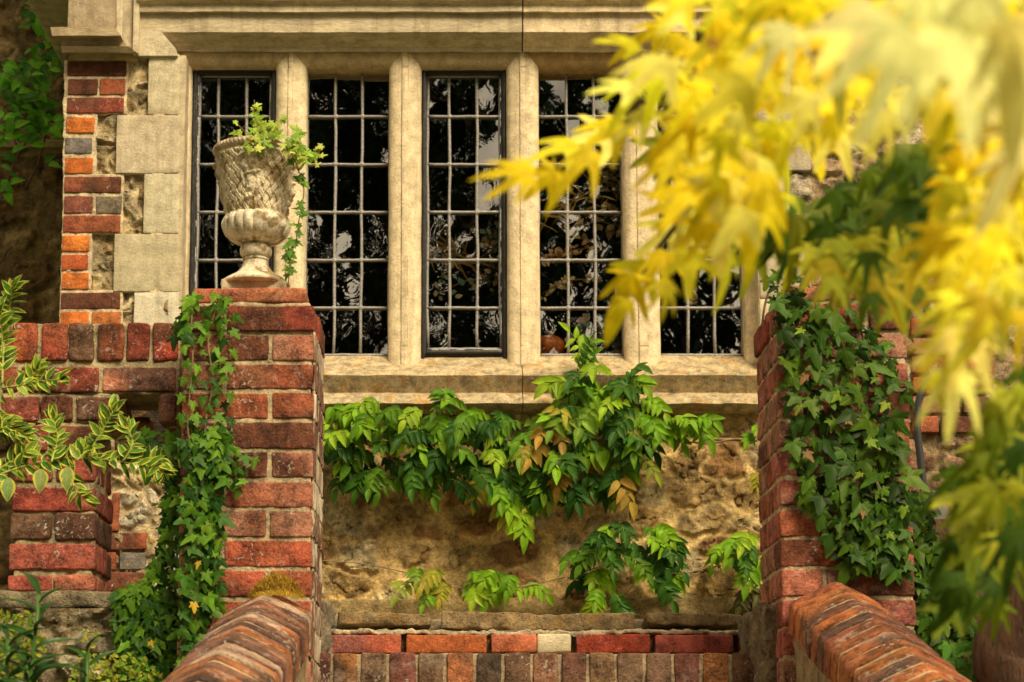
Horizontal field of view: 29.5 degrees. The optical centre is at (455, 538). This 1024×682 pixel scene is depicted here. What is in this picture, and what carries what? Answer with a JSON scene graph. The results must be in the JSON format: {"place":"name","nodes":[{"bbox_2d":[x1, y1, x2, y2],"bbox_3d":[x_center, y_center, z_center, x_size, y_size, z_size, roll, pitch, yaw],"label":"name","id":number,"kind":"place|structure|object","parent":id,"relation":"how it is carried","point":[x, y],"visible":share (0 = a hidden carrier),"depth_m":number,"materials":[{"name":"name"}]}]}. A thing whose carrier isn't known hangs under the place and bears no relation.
{"place":"outdoors","nodes":[
{"label":"outdoors","id":0,"kind":"place"},
{"bbox_2d":[319,600,777,681],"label":"garden steps","id":1,"kind":"structure","parent":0,"point":[448,646],"depth_m":5.26,"materials":[{"name":"brick"}]},
{"bbox_2d":[928,491,947,518],"bbox_3d":[1.364,-0.088,5.502,0.045,0.088,0.080,0,-8,0],"label":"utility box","id":2,"kind":"object","parent":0,"point":[943,511],"visible":0.05,"depth_m":5.46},
{"label":"ground","id":3,"kind":"structure","parent":0,"visible":0},
{"bbox_2d":[0,572,79,681],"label":"leafy plant","id":4,"kind":"object","parent":3,"relation":"on","point":[27,668],"visible":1,"depth_m":3.75,"materials":[{"name":"green plant"}]},
{"bbox_2d":[0,608,162,681],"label":"ground cover","id":5,"kind":"object","parent":3,"relation":"on","point":[137,674],"visible":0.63,"depth_m":4.80,"materials":[{"name":"green plant"}]},
{"bbox_2d":[0,275,176,511],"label":"variegated shrub","id":6,"kind":"object","parent":3,"relation":"on","point":[21,453],"visible":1,"depth_m":4.49,"materials":[{"name":"green plant"}]},
{"bbox_2d":[61,633,116,681],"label":"leafy plant","id":7,"kind":"object","parent":3,"relation":"on","point":[85,665],"visible":0.98,"depth_m":3.80,"materials":[{"name":"green plant"}]},
{"bbox_2d":[0,590,178,681],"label":"retaining wall","id":8,"kind":"structure","parent":3,"relation":"on","point":[75,614],"depth_m":4.91,"materials":[{"name":"beige stone"}]},
{"bbox_2d":[0,322,183,591],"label":"pierced wall","id":9,"kind":"structure","parent":8,"relation":"on","point":[57,538],"depth_m":5.07,"materials":[{"name":"brick"}]},
{"bbox_2d":[162,595,312,681],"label":"sloping parapet","id":10,"kind":"structure","parent":3,"relation":"on","point":[263,638],"depth_m":4.07,"materials":[{"name":"brick"}]},
{"bbox_2d":[248,570,305,598],"bbox_3d":[-0.432,0.108,4.670,0.148,0.071,0.099,0,-8,0],"label":"moss tuft","id":11,"kind":"object","parent":10,"relation":"on","point":[274,586],"visible":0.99,"depth_m":4.65,"materials":[{"name":"yellow plant"}]},
{"bbox_2d":[177,287,324,681],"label":"brick pier","id":12,"kind":"structure","parent":3,"relation":"on","point":[275,410],"depth_m":4.84,"materials":[{"name":"red brick"}]},
{"bbox_2d":[106,291,259,681],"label":"ivy","id":13,"kind":"object","parent":12,"relation":"attached to","point":[162,630],"visible":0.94,"depth_m":4.82,"materials":[{"name":"green plant"}]},
{"bbox_2d":[212,135,302,288],"bbox_3d":[-0.519,-0.818,5.068,0.239,0.414,0.243,0,-8,0],"label":"garden urn","id":14,"kind":"object","parent":12,"relation":"on","point":[257,192],"visible":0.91,"depth_m":5.01,"materials":[{"name":"stone"}]},
{"bbox_2d":[227,100,326,284],"bbox_3d":[-0.459,-0.898,4.977,0.264,0.495,0.074,0,-8,0],"label":"trailing ivy","id":15,"kind":"object","parent":14,"relation":"in","point":[301,151],"visible":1,"depth_m":4.98,"materials":[{"name":"green plant"}]},
{"bbox_2d":[0,0,1023,618],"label":"manor house","id":16,"kind":"structure","parent":3,"relation":"on","point":[410,116],"depth_m":7.73,"materials":[{"name":"stone"}]},
{"bbox_2d":[0,1,63,264],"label":"climbing shrub","id":17,"kind":"object","parent":16,"relation":"attached to","point":[38,118],"visible":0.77,"depth_m":8.74,"materials":[{"name":"green plant"}]},
{"bbox_2d":[189,70,275,295],"bbox_3d":[-0.893,-1.314,7.798,0.347,1.217,0.046,0,-8,0],"label":"window","id":18,"kind":"structure","parent":16,"relation":"in","point":[198,75],"depth_m":7.83,"materials":[{"name":"black metal"}]},
{"bbox_2d":[306,73,388,355],"bbox_3d":[-0.433,-1.316,7.813,0.353,1.190,0.016,0,-8,0],"label":"window","id":19,"kind":"structure","parent":16,"relation":"in","point":[335,116],"depth_m":7.81,"materials":[{"name":"grey metal"}]},
{"bbox_2d":[322,560,564,613],"bbox_3d":[-0.058,0.185,7.330,0.956,0.226,0.210,0,-8,0],"label":"wisteria","id":20,"kind":"object","parent":16,"relation":"attached to","point":[481,588],"visible":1,"depth_m":7.31,"materials":[{"name":"green plant"}]},
{"bbox_2d":[429,225,498,287],"bbox_3d":[-0.001,-1.152,7.898,0.407,0.266,0.142,0,-8,0],"label":"dried bunch","id":21,"kind":"object","parent":16,"relation":"attached to","point":[443,250],"visible":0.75,"depth_m":7.89,"materials":[{"name":"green plant"}]},
{"bbox_2d":[421,70,506,358],"bbox_3d":[0.035,-1.314,7.800,0.351,1.217,0.051,0,-8,0],"label":"window","id":22,"kind":"structure","parent":16,"relation":"in","point":[448,351],"depth_m":7.79,"materials":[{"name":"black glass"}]},
{"bbox_2d":[433,220,498,300],"bbox_3d":[0.074,-1.135,7.888,0.324,0.329,0.123,0,-8,0],"label":"dried bunch","id":23,"kind":"object","parent":16,"relation":"attached to","point":[486,240],"visible":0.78,"depth_m":7.89,"materials":[{"name":"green plant"}]},
{"bbox_2d":[323,322,757,554],"bbox_3d":[0.275,-0.386,7.373,1.775,0.907,0.314,0,-8,0],"label":"wisteria","id":24,"kind":"object","parent":16,"relation":"attached to","point":[539,479],"visible":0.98,"depth_m":7.35,"materials":[{"name":"green plant"}]},
{"bbox_2d":[541,329,564,353],"bbox_3d":[0.380,-0.794,7.873,0.132,0.116,0.128,0,-8,0],"label":"pumpkin","id":25,"kind":"object","parent":16,"relation":"on","point":[552,344],"visible":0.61,"depth_m":7.82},
{"bbox_2d":[540,273,602,301],"bbox_3d":[0.469,-1.023,7.879,0.273,0.126,0.065,1,-8,-4],"label":"dried bunch","id":26,"kind":"object","parent":16,"relation":"attached to","point":[559,284],"visible":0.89,"depth_m":7.88,"materials":[{"name":"brown plant"}]},
{"bbox_2d":[541,240,603,266],"bbox_3d":[0.461,-1.156,7.876,0.291,0.113,0.055,0,-8,0],"label":"dried bunch","id":27,"kind":"object","parent":16,"relation":"attached to","point":[558,253],"visible":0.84,"depth_m":7.87,"materials":[{"name":"brown plant"}]},
{"bbox_2d":[540,156,620,232],"bbox_3d":[0.548,-1.427,7.949,0.482,0.371,0.200,1,-8,-7],"label":"dried bunch","id":28,"kind":"object","parent":16,"relation":"attached to","point":[604,180],"visible":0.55,"depth_m":7.96,"materials":[{"name":"brown plant"}]},
{"bbox_2d":[538,73,623,355],"bbox_3d":[0.505,-1.316,7.814,0.357,1.189,0.016,0,-8,0],"label":"window","id":29,"kind":"structure","parent":16,"relation":"in","point":[566,116],"depth_m":7.79,"materials":[{"name":"grey metal"}]},
{"bbox_2d":[564,201,620,242],"bbox_3d":[0.590,-1.290,7.902,0.295,0.164,0.100,0,-8,0],"label":"dried bunch","id":30,"kind":"object","parent":16,"relation":"attached to","point":[610,229],"visible":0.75,"depth_m":7.90,"materials":[{"name":"brown plant"}]},
{"bbox_2d":[564,313,622,353],"bbox_3d":[0.581,-0.822,7.855,0.282,0.198,0.113,0,-8,0],"label":"dried bunch","id":31,"kind":"object","parent":16,"relation":"on","point":[583,322],"visible":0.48,"depth_m":7.86,"materials":[{"name":"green plant"}]},
{"bbox_2d":[558,521,703,614],"bbox_3d":[0.669,0.133,7.303,0.561,0.412,0.305,0,-8,0],"label":"wisteria","id":32,"kind":"object","parent":16,"relation":"attached to","point":[666,545],"visible":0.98,"depth_m":7.31,"materials":[{"name":"green plant"}]},
{"bbox_2d":[682,268,697,306],"bbox_3d":[0.952,-1.028,7.894,0.068,0.179,0.050,0,-8,0],"label":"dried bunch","id":33,"kind":"object","parent":16,"relation":"attached to","point":[694,296],"visible":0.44,"depth_m":7.88,"materials":[{"name":"brown plant"}]},
{"bbox_2d":[660,84,742,355],"bbox_3d":[0.981,-1.316,7.813,0.355,1.190,0.016,0,-8,0],"label":"window","id":34,"kind":"structure","parent":16,"relation":"in","point":[687,307],"depth_m":7.75,"materials":[{"name":"grey metal"}]},
{"bbox_2d":[685,425,762,615],"bbox_3d":[1.058,-0.034,7.354,0.336,0.815,0.244,3,-8,-19],"label":"wisteria","id":35,"kind":"object","parent":16,"relation":"attached to","point":[737,551],"visible":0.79,"depth_m":7.28,"materials":[{"name":"green plant"}]},
{"bbox_2d":[913,378,930,492],"bbox_3d":[1.619,-0.045,6.465,0.190,1.046,0.025,0,-8,0],"label":"waste pipe","id":36,"kind":"object","parent":16,"relation":"attached to","point":[918,435],"visible":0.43,"depth_m":6.50,"materials":[{"name":"black metal"}]},
{"bbox_2d":[469,0,1023,681],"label":"maple tree","id":37,"kind":"object","parent":3,"relation":"on","point":[871,242],"visible":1,"depth_m":1.64,"materials":[{"name":"yellow plant"}]},
{"bbox_2d":[753,286,915,681],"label":"brick pier","id":38,"kind":"structure","parent":3,"relation":"on","point":[796,564],"depth_m":4.83,"materials":[{"name":"red brick"}]},
{"bbox_2d":[760,269,977,681],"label":"ivy","id":39,"kind":"object","parent":38,"relation":"attached to","point":[891,512],"visible":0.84,"depth_m":4.79,"materials":[{"name":"green plant"}]},
{"bbox_2d":[788,582,970,681],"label":"sloping parapet","id":40,"kind":"structure","parent":3,"relation":"on","point":[839,632],"depth_m":4.24,"materials":[{"name":"brick"}]},
{"bbox_2d":[914,519,991,658],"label":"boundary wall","id":41,"kind":"structure","parent":3,"relation":"on","point":[942,531],"depth_m":5.00,"materials":[{"name":"brick"}]}
]}

